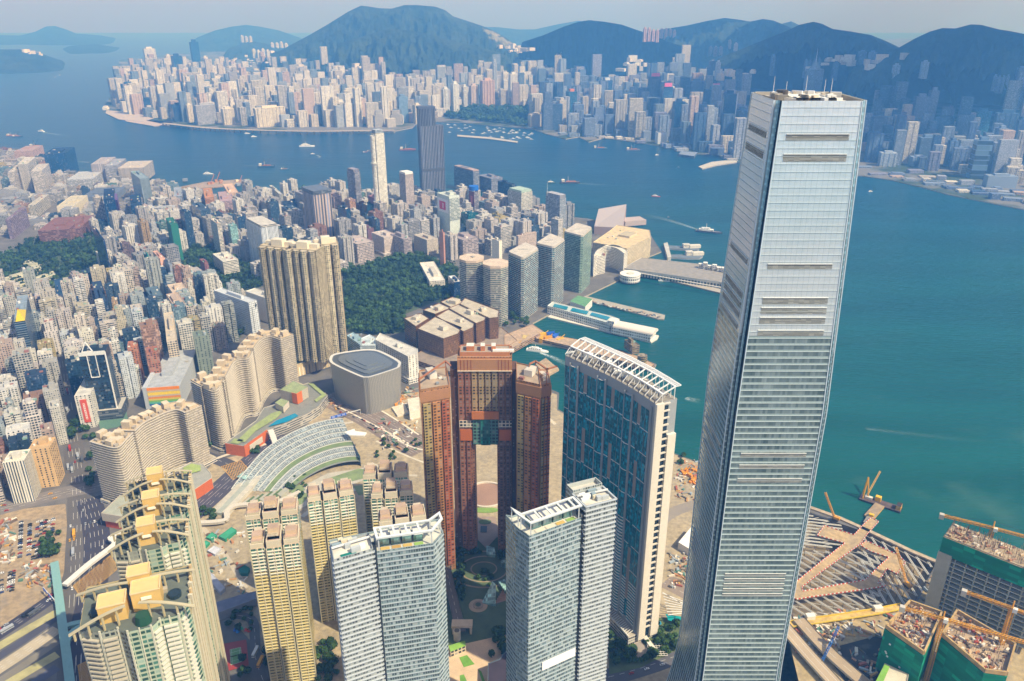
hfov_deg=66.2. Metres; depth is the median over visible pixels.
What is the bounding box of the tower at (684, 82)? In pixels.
[680,77,689,92]
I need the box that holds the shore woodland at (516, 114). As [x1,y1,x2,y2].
[444,102,527,126]
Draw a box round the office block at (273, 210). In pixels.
[266,198,279,223]
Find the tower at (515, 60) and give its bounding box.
[513,57,521,71]
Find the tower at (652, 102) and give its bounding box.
[648,98,658,116]
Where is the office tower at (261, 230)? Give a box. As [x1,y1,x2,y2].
[245,216,279,261]
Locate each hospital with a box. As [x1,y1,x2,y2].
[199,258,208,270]
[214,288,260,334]
[245,288,267,322]
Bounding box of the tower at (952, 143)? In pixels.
[943,138,958,166]
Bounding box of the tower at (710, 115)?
[704,105,714,140]
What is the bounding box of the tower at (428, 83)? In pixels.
[424,76,431,104]
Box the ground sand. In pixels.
[200,387,797,680]
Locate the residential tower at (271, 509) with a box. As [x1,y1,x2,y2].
[245,495,314,632]
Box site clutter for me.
[0,387,930,680]
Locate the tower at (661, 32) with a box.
[660,28,663,38]
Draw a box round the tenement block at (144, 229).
[137,218,151,243]
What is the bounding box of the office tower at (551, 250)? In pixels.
[536,234,564,307]
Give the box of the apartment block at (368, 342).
[360,334,376,349]
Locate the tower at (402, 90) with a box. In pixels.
[397,87,408,98]
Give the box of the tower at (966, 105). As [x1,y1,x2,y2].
[958,96,973,114]
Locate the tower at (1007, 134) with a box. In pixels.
[999,130,1015,138]
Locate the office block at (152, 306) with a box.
[145,295,159,317]
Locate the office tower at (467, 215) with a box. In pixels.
[461,210,477,225]
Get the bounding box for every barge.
[258,158,274,166]
[399,141,415,150]
[560,179,579,182]
[593,140,606,148]
[625,143,639,149]
[859,471,902,513]
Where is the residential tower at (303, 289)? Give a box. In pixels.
[258,235,347,375]
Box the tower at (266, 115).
[253,105,285,127]
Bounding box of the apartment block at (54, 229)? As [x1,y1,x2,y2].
[38,216,83,241]
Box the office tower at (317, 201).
[301,184,334,236]
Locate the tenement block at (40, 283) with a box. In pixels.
[33,277,49,292]
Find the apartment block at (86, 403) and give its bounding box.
[74,380,99,427]
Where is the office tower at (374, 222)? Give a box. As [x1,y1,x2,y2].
[368,216,379,231]
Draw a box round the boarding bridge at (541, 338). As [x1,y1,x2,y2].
[539,334,546,342]
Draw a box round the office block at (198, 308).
[194,304,203,316]
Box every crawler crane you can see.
[822,626,839,660]
[824,492,840,521]
[895,547,912,588]
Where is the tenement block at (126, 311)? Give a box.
[122,304,132,326]
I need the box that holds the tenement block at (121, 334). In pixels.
[119,330,125,350]
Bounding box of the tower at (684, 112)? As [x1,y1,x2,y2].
[680,104,688,127]
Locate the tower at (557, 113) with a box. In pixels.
[552,104,562,129]
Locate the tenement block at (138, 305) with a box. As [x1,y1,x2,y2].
[130,303,143,316]
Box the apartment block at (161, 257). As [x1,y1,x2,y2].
[153,250,164,265]
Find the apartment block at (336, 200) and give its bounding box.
[331,192,340,208]
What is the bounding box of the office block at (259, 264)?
[258,261,262,280]
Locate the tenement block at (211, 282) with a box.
[202,272,219,302]
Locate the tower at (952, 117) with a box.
[939,115,954,124]
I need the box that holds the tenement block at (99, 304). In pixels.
[95,298,105,320]
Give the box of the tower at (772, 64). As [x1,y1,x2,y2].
[769,54,775,75]
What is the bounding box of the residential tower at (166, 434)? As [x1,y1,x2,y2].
[89,399,217,504]
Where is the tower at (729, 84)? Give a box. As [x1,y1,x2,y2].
[724,79,735,91]
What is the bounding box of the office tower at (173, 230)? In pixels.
[166,217,183,260]
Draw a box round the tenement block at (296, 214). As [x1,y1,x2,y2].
[286,208,303,229]
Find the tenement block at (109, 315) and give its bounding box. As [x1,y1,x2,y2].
[102,310,115,319]
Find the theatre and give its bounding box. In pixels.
[329,349,400,413]
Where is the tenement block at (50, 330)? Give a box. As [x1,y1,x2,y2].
[43,317,61,353]
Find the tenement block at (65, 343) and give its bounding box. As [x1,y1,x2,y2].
[63,337,78,347]
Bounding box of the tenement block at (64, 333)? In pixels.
[59,328,69,350]
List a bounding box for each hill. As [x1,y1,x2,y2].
[0,26,115,44]
[0,49,64,73]
[63,44,118,53]
[195,25,300,51]
[223,41,281,63]
[260,5,518,80]
[333,28,511,74]
[486,21,579,45]
[516,20,681,74]
[625,18,791,75]
[715,22,956,115]
[782,21,797,27]
[842,24,1023,105]
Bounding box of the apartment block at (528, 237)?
[516,231,536,246]
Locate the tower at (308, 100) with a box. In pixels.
[301,88,314,125]
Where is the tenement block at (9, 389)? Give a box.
[0,381,23,409]
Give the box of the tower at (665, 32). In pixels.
[664,28,667,38]
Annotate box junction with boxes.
[73,556,116,596]
[78,662,90,680]
[221,460,246,479]
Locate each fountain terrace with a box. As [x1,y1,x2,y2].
[469,599,487,611]
[473,601,482,608]
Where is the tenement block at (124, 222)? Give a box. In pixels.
[121,220,129,238]
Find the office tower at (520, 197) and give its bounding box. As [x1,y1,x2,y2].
[508,186,532,211]
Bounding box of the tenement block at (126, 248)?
[119,240,133,259]
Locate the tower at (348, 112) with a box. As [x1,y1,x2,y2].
[343,93,353,126]
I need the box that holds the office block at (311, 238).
[307,236,317,240]
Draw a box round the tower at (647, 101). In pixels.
[646,97,656,109]
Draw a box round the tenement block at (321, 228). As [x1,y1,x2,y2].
[308,223,326,236]
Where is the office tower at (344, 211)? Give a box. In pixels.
[337,205,350,218]
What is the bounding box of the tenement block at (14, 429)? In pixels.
[6,422,33,441]
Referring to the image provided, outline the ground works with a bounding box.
[781,575,1023,680]
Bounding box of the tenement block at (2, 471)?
[0,452,8,487]
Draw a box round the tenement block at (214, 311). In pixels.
[204,303,224,323]
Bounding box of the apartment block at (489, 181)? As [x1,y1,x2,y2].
[479,173,502,192]
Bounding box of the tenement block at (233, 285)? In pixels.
[226,279,241,293]
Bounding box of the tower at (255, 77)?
[248,74,259,82]
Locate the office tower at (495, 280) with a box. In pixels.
[483,259,507,325]
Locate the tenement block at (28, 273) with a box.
[22,266,35,293]
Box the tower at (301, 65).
[297,64,306,69]
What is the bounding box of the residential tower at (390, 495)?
[371,477,413,529]
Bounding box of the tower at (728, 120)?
[720,114,735,141]
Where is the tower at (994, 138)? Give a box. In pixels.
[985,135,1002,141]
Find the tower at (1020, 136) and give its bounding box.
[1016,130,1023,157]
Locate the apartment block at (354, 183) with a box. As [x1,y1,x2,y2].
[347,167,361,202]
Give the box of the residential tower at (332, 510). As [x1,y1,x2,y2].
[306,477,357,622]
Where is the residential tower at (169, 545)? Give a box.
[108,514,219,680]
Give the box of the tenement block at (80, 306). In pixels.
[75,301,90,322]
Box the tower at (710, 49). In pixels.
[708,46,712,56]
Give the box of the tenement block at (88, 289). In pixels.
[77,273,93,304]
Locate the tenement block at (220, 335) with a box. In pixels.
[211,321,228,350]
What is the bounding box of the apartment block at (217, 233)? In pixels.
[210,218,224,252]
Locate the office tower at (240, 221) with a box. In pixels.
[234,214,245,228]
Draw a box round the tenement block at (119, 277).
[111,271,127,292]
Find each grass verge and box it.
[0,610,55,648]
[5,652,58,680]
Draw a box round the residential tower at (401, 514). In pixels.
[378,502,425,528]
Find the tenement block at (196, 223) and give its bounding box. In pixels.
[191,217,200,231]
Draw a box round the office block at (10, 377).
[0,373,22,398]
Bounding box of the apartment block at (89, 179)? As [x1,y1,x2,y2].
[67,171,103,188]
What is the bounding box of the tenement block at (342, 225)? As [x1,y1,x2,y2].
[333,217,351,238]
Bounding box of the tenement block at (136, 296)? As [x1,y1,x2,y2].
[129,290,147,316]
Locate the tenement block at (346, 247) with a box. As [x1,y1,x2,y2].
[337,234,354,264]
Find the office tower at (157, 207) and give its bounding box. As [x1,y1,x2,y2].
[151,205,175,209]
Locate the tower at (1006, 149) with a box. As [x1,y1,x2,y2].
[990,139,1018,173]
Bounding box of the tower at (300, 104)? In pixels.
[298,101,302,109]
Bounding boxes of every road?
[0,480,101,514]
[0,592,54,638]
[0,617,56,658]
[0,626,58,673]
[0,640,59,680]
[31,665,60,680]
[56,353,89,680]
[70,495,110,680]
[197,434,284,518]
[210,452,246,474]
[226,612,268,680]
[298,367,330,377]
[328,392,422,456]
[445,565,465,631]
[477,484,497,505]
[605,651,674,680]
[662,576,684,597]
[668,500,693,521]
[787,624,841,680]
[793,617,870,680]
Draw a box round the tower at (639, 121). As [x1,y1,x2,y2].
[633,111,645,139]
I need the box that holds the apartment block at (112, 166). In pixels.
[104,158,126,181]
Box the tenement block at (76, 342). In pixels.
[66,338,83,346]
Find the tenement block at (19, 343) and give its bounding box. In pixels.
[12,337,26,349]
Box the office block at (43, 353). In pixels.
[37,348,53,360]
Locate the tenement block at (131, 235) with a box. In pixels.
[121,223,140,243]
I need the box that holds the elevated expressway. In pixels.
[161,123,394,133]
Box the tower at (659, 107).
[652,103,664,132]
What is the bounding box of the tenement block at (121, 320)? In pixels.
[114,304,127,338]
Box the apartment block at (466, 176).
[454,165,479,189]
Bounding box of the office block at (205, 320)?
[198,312,215,351]
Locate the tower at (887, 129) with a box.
[881,125,893,140]
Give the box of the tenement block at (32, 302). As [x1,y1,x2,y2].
[29,297,35,309]
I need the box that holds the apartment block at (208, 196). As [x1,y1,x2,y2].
[203,188,214,203]
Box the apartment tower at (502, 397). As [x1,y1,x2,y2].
[418,343,557,569]
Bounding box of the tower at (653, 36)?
[651,29,654,41]
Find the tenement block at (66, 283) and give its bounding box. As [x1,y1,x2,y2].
[60,277,74,306]
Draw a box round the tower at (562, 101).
[556,97,566,123]
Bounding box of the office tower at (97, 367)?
[78,342,128,420]
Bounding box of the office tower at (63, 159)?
[44,147,78,173]
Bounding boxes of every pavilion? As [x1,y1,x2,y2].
[420,261,444,286]
[482,581,495,605]
[486,546,495,557]
[498,579,505,593]
[500,558,505,568]
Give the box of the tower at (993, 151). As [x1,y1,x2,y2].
[986,142,997,173]
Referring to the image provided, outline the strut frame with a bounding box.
[793,515,931,614]
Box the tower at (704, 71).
[698,69,706,74]
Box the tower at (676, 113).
[671,98,684,127]
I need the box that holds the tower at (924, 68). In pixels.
[918,60,929,78]
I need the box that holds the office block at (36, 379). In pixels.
[25,367,48,391]
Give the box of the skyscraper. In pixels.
[666,76,866,680]
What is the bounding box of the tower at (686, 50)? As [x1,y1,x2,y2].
[681,45,690,62]
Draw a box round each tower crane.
[899,604,1023,680]
[939,512,1023,537]
[960,588,1023,644]
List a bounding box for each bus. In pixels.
[71,547,74,556]
[72,528,75,536]
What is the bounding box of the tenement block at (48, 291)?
[39,286,58,308]
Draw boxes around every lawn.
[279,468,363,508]
[280,493,306,504]
[291,484,304,492]
[327,469,363,484]
[354,485,363,494]
[459,655,473,666]
[460,674,466,680]
[477,507,497,512]
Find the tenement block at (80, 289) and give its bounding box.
[73,276,87,302]
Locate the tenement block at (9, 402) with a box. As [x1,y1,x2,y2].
[4,397,16,408]
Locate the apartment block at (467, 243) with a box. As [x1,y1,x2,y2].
[455,232,478,257]
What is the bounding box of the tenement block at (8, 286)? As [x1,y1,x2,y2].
[4,281,16,298]
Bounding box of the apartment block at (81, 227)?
[72,215,93,238]
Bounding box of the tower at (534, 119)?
[528,112,541,126]
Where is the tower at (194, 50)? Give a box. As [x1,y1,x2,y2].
[189,39,200,67]
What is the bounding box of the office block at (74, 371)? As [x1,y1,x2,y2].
[65,355,83,401]
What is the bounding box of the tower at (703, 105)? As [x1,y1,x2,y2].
[699,102,707,111]
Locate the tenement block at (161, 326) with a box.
[153,316,166,342]
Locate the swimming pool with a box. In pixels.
[659,614,680,624]
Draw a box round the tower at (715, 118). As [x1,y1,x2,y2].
[704,107,718,123]
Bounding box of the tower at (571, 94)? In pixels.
[566,89,576,112]
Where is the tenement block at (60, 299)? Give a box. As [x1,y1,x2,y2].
[56,294,64,307]
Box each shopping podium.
[101,495,127,528]
[179,462,213,498]
[225,381,328,456]
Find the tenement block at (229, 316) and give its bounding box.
[221,300,238,342]
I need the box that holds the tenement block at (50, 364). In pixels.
[41,357,65,395]
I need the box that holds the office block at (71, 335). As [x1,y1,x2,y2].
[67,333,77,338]
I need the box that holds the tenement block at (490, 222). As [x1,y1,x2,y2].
[484,216,497,233]
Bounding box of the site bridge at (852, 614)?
[790,603,900,626]
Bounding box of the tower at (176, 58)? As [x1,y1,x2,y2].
[170,53,182,66]
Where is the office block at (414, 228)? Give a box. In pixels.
[403,218,420,246]
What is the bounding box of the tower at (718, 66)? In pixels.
[714,60,720,79]
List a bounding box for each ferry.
[299,143,314,146]
[526,344,548,352]
[695,224,721,233]
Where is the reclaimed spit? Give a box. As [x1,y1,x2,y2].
[125,120,171,126]
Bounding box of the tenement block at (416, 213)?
[408,207,421,218]
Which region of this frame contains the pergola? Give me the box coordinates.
[644,636,667,655]
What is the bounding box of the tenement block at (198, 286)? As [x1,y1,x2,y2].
[192,274,204,302]
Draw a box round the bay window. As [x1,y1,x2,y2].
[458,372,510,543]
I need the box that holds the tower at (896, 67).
[892,63,900,78]
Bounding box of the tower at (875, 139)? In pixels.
[864,130,883,162]
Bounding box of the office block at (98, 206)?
[92,194,107,221]
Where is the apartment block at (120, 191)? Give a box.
[85,187,125,200]
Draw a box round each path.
[202,526,247,587]
[217,443,266,458]
[301,488,355,516]
[328,401,409,443]
[376,441,423,462]
[382,411,418,434]
[391,435,422,449]
[453,551,498,587]
[464,556,505,581]
[470,561,496,575]
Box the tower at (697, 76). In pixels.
[691,73,702,80]
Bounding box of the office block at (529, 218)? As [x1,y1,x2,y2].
[519,216,534,221]
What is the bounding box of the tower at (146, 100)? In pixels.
[143,97,150,106]
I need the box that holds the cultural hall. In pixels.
[594,204,645,234]
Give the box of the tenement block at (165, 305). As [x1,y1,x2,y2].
[160,299,171,331]
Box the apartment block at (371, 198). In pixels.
[368,194,373,203]
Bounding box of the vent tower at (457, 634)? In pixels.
[453,628,460,641]
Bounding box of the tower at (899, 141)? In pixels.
[892,129,906,164]
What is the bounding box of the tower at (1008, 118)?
[993,109,1019,129]
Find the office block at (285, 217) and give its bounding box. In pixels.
[279,211,291,225]
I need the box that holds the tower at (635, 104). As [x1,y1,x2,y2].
[627,98,643,136]
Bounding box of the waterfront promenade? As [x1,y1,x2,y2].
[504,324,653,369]
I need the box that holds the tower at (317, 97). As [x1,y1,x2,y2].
[314,92,320,102]
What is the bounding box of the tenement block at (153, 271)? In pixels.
[144,256,165,299]
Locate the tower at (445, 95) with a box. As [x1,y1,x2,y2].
[441,87,449,110]
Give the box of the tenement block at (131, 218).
[121,214,137,223]
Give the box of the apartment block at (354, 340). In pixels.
[347,332,361,350]
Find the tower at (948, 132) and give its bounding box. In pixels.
[942,126,954,145]
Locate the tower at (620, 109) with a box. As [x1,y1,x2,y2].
[613,99,627,133]
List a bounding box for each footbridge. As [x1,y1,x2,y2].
[50,561,74,680]
[62,532,120,586]
[62,624,79,645]
[63,620,80,628]
[201,490,300,524]
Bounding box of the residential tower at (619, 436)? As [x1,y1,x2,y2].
[561,337,680,644]
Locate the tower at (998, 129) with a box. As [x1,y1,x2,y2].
[994,125,1008,134]
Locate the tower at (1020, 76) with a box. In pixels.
[1016,71,1023,109]
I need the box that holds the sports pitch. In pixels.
[99,412,127,428]
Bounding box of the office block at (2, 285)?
[0,280,4,289]
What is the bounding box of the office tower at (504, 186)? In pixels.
[498,180,515,194]
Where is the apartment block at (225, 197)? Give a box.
[218,191,232,210]
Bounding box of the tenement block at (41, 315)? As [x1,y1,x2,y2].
[38,312,44,337]
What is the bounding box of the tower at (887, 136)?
[884,134,891,139]
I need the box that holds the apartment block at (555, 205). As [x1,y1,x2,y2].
[545,191,565,227]
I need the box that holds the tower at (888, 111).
[884,108,896,115]
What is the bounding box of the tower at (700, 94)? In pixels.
[690,92,703,111]
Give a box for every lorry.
[0,623,13,633]
[21,607,34,617]
[27,606,40,616]
[251,645,258,657]
[256,655,263,667]
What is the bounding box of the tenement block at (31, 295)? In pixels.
[28,293,37,309]
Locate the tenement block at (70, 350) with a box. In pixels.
[63,345,81,358]
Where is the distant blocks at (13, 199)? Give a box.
[0,147,567,502]
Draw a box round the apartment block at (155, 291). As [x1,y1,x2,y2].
[145,286,163,301]
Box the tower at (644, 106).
[643,102,647,115]
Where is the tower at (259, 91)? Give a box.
[253,87,264,105]
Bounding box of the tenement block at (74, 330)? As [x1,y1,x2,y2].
[70,324,78,337]
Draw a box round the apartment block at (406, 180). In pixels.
[399,170,414,208]
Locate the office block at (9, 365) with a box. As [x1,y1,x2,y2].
[5,356,20,387]
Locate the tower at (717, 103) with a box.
[715,101,721,110]
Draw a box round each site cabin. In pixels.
[805,612,815,619]
[872,604,883,611]
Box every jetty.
[536,358,558,375]
[863,502,884,522]
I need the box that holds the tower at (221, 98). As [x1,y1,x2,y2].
[214,90,228,111]
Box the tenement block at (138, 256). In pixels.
[131,251,145,269]
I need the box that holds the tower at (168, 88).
[163,83,175,99]
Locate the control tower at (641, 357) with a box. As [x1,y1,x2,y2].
[637,353,647,364]
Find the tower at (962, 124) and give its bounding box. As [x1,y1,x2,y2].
[955,115,974,133]
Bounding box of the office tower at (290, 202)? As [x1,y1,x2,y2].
[281,199,296,206]
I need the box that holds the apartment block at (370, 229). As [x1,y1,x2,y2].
[366,224,373,239]
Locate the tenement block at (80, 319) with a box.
[74,312,86,338]
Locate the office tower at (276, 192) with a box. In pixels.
[269,185,282,200]
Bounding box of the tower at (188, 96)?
[186,92,192,107]
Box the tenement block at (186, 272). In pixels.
[181,265,193,287]
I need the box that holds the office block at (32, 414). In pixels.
[22,397,44,438]
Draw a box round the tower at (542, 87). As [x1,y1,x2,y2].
[539,81,548,99]
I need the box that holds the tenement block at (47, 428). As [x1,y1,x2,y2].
[40,422,61,459]
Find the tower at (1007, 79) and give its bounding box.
[1003,74,1009,89]
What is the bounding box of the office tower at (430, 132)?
[416,105,444,190]
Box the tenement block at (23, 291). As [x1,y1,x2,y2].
[16,287,31,296]
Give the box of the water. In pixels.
[0,33,1023,558]
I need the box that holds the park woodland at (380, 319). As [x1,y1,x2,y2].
[341,250,459,333]
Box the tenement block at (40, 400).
[23,389,49,422]
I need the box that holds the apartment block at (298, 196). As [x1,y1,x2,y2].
[294,190,302,207]
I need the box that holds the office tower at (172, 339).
[164,312,179,357]
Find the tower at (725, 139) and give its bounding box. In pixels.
[720,135,733,152]
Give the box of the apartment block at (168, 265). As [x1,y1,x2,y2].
[164,258,172,273]
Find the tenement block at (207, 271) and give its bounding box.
[201,269,215,293]
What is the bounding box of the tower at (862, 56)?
[856,50,866,64]
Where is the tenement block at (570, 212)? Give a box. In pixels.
[565,201,574,228]
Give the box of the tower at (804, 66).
[802,59,807,77]
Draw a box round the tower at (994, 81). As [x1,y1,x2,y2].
[990,74,997,90]
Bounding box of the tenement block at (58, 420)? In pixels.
[49,399,68,444]
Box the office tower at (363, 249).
[352,235,373,262]
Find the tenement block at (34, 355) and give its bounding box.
[27,347,39,366]
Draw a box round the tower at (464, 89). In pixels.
[461,84,467,106]
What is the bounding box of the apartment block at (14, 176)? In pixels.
[7,165,22,188]
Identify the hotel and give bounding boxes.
[592,225,650,264]
[592,252,605,274]
[593,244,627,276]
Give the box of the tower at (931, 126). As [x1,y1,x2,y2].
[924,121,937,132]
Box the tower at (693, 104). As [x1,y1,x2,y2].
[687,96,698,135]
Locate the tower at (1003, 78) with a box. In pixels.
[998,75,1005,92]
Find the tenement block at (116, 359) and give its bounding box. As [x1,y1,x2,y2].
[114,351,123,377]
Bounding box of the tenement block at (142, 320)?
[137,318,154,335]
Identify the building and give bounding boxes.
[547,302,658,342]
[876,663,908,680]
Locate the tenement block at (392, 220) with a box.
[387,215,402,232]
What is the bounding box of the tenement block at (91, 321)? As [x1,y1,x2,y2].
[88,316,99,343]
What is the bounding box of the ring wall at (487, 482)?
[477,481,497,507]
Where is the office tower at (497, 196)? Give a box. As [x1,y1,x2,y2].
[494,192,506,200]
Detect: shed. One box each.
[206,532,216,540]
[207,546,221,556]
[210,572,225,594]
[216,591,256,619]
[219,527,236,541]
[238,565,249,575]
[392,404,408,416]
[408,397,419,419]
[678,528,690,554]
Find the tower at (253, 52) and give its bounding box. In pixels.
[251,48,255,57]
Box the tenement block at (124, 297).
[118,291,132,321]
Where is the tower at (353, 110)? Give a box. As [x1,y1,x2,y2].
[351,98,362,125]
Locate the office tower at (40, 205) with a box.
[28,195,50,215]
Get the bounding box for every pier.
[181,179,240,188]
[570,296,664,319]
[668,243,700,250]
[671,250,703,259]
[698,160,736,169]
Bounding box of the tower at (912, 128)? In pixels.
[901,121,919,163]
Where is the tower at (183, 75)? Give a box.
[181,72,191,85]
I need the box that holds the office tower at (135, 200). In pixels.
[130,194,141,214]
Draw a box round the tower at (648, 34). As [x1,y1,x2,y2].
[647,27,650,41]
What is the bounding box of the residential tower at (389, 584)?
[329,511,449,680]
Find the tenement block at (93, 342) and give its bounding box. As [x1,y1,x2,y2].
[85,341,97,344]
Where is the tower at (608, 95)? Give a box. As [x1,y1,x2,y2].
[603,90,612,105]
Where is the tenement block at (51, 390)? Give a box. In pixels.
[42,381,67,433]
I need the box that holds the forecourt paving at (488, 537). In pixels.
[478,517,497,546]
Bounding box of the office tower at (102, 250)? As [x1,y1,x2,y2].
[92,226,109,280]
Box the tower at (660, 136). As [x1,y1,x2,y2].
[655,130,666,143]
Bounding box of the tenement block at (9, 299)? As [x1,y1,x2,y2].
[3,291,15,316]
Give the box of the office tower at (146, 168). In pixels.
[118,160,154,178]
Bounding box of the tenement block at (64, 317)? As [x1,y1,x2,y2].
[55,306,73,332]
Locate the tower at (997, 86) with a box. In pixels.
[994,75,1001,92]
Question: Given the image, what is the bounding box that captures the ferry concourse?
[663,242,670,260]
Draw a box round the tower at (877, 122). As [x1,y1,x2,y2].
[869,116,887,131]
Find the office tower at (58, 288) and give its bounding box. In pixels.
[54,278,65,306]
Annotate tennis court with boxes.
[224,640,248,670]
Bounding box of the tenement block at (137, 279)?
[132,266,143,288]
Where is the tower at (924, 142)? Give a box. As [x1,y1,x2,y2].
[915,134,932,156]
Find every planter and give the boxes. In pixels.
[479,519,490,531]
[623,643,637,651]
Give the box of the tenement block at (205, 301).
[200,296,210,312]
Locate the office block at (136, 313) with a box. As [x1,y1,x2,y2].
[130,307,142,336]
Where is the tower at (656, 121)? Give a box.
[652,112,666,138]
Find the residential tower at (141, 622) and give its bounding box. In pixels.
[68,562,213,680]
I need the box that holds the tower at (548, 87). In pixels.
[545,83,552,96]
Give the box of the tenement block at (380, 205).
[374,200,387,215]
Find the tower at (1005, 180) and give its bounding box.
[982,173,1017,188]
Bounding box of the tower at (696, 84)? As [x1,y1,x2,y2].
[689,79,703,91]
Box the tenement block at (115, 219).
[108,210,124,230]
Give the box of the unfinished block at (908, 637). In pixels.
[875,600,942,680]
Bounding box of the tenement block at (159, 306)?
[158,302,162,316]
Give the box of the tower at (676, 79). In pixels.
[674,76,680,83]
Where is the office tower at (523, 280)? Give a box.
[508,243,537,319]
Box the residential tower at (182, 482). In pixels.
[122,465,229,680]
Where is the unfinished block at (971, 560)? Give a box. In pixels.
[924,519,1023,650]
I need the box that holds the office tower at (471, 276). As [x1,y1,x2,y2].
[459,254,483,303]
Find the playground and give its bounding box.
[233,626,250,632]
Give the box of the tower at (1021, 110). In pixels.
[1019,96,1023,116]
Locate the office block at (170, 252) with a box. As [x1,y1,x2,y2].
[161,243,180,263]
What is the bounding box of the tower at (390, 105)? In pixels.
[378,101,391,113]
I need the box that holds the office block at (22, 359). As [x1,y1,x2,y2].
[12,347,34,394]
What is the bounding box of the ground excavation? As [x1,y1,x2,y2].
[791,513,934,616]
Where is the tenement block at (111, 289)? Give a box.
[104,282,119,310]
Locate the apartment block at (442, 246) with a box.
[439,229,445,264]
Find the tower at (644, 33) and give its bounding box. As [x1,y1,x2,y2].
[642,27,646,41]
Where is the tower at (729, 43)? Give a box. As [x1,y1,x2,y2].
[728,39,731,48]
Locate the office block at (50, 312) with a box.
[45,307,62,347]
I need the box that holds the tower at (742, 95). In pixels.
[737,91,746,104]
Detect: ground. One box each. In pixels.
[0,111,527,336]
[0,148,932,680]
[446,537,505,645]
[608,618,679,673]
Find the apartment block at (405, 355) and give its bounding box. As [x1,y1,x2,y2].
[375,333,420,383]
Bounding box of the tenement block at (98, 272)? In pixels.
[89,264,107,295]
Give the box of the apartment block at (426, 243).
[414,233,438,254]
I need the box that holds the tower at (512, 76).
[508,72,517,101]
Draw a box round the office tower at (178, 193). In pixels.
[174,187,183,201]
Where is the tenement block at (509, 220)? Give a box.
[501,217,517,235]
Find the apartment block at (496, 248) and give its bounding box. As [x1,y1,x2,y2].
[492,237,501,258]
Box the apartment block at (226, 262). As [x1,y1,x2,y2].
[213,251,239,274]
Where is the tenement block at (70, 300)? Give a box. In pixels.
[64,293,76,316]
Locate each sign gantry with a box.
[42,587,54,602]
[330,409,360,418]
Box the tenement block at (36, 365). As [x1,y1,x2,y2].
[33,362,39,368]
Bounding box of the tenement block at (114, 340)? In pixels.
[108,326,120,353]
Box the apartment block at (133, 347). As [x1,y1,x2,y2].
[127,340,144,379]
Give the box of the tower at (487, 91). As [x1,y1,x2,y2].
[480,78,494,105]
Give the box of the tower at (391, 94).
[388,89,395,108]
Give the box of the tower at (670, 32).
[668,28,671,36]
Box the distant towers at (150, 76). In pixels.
[21,43,1023,201]
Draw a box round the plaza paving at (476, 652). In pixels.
[448,635,505,680]
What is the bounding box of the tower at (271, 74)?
[267,67,276,90]
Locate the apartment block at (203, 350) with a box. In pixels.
[192,329,213,374]
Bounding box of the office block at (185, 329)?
[176,317,194,349]
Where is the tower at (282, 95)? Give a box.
[276,85,287,107]
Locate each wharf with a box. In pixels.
[106,110,153,121]
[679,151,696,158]
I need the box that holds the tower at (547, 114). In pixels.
[542,92,552,129]
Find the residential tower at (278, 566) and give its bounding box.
[249,522,316,680]
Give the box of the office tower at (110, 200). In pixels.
[103,188,119,226]
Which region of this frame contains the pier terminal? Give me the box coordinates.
[619,258,723,293]
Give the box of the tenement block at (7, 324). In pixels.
[2,319,14,329]
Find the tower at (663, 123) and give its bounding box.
[658,115,669,140]
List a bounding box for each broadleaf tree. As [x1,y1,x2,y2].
[38,536,46,542]
[38,546,46,556]
[39,542,48,548]
[44,545,56,555]
[45,530,53,537]
[46,537,55,543]
[67,427,76,438]
[69,417,79,426]
[78,424,85,430]
[83,475,94,481]
[85,479,94,486]
[86,451,92,457]
[89,432,95,438]
[199,505,206,511]
[205,507,211,513]
[208,513,216,519]
[224,620,231,625]
[230,613,236,619]
[234,622,241,629]
[237,653,246,661]
[239,665,244,671]
[243,666,251,673]
[263,657,267,665]
[316,662,322,673]
[319,638,325,644]
[320,645,328,653]
[320,662,327,669]
[323,662,334,673]
[323,673,332,680]
[324,650,333,661]
[325,636,335,643]
[326,640,337,649]
[327,654,338,664]
[455,546,463,551]
[455,585,465,593]
[456,551,464,556]
[456,570,464,577]
[459,561,465,568]
[488,649,494,657]
[491,625,500,634]
[492,635,498,642]
[498,641,505,650]
[499,626,505,634]
[499,635,505,641]
[509,311,516,316]
[607,642,615,651]
[608,630,614,638]
[611,655,620,665]
[615,639,626,648]
[623,651,631,658]
[627,646,637,656]
[632,656,637,661]
[642,653,649,660]
[646,647,658,658]
[653,636,660,644]
[657,633,665,638]
[659,645,665,650]
[660,637,669,645]
[666,632,673,639]
[669,623,675,630]
[670,640,676,648]
[672,618,680,626]
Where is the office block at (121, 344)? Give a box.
[118,338,124,350]
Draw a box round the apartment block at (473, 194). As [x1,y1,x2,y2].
[468,185,478,210]
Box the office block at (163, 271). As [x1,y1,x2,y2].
[161,266,167,293]
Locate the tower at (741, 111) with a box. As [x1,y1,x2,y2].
[736,107,746,117]
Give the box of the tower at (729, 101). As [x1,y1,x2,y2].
[720,90,737,132]
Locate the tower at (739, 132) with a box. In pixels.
[732,118,746,158]
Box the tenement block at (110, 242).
[101,235,117,255]
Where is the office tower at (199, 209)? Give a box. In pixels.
[191,202,210,238]
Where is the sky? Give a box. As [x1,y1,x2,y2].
[0,0,1023,32]
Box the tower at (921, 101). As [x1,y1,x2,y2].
[911,93,929,117]
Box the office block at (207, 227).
[201,214,216,243]
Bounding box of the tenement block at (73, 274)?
[69,270,78,284]
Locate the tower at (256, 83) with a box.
[250,80,262,94]
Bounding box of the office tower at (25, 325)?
[14,295,38,356]
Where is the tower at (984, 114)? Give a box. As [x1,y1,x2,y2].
[975,108,992,134]
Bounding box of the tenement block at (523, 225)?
[515,218,531,235]
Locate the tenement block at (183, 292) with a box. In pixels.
[176,288,190,297]
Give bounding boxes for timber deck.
[794,517,905,600]

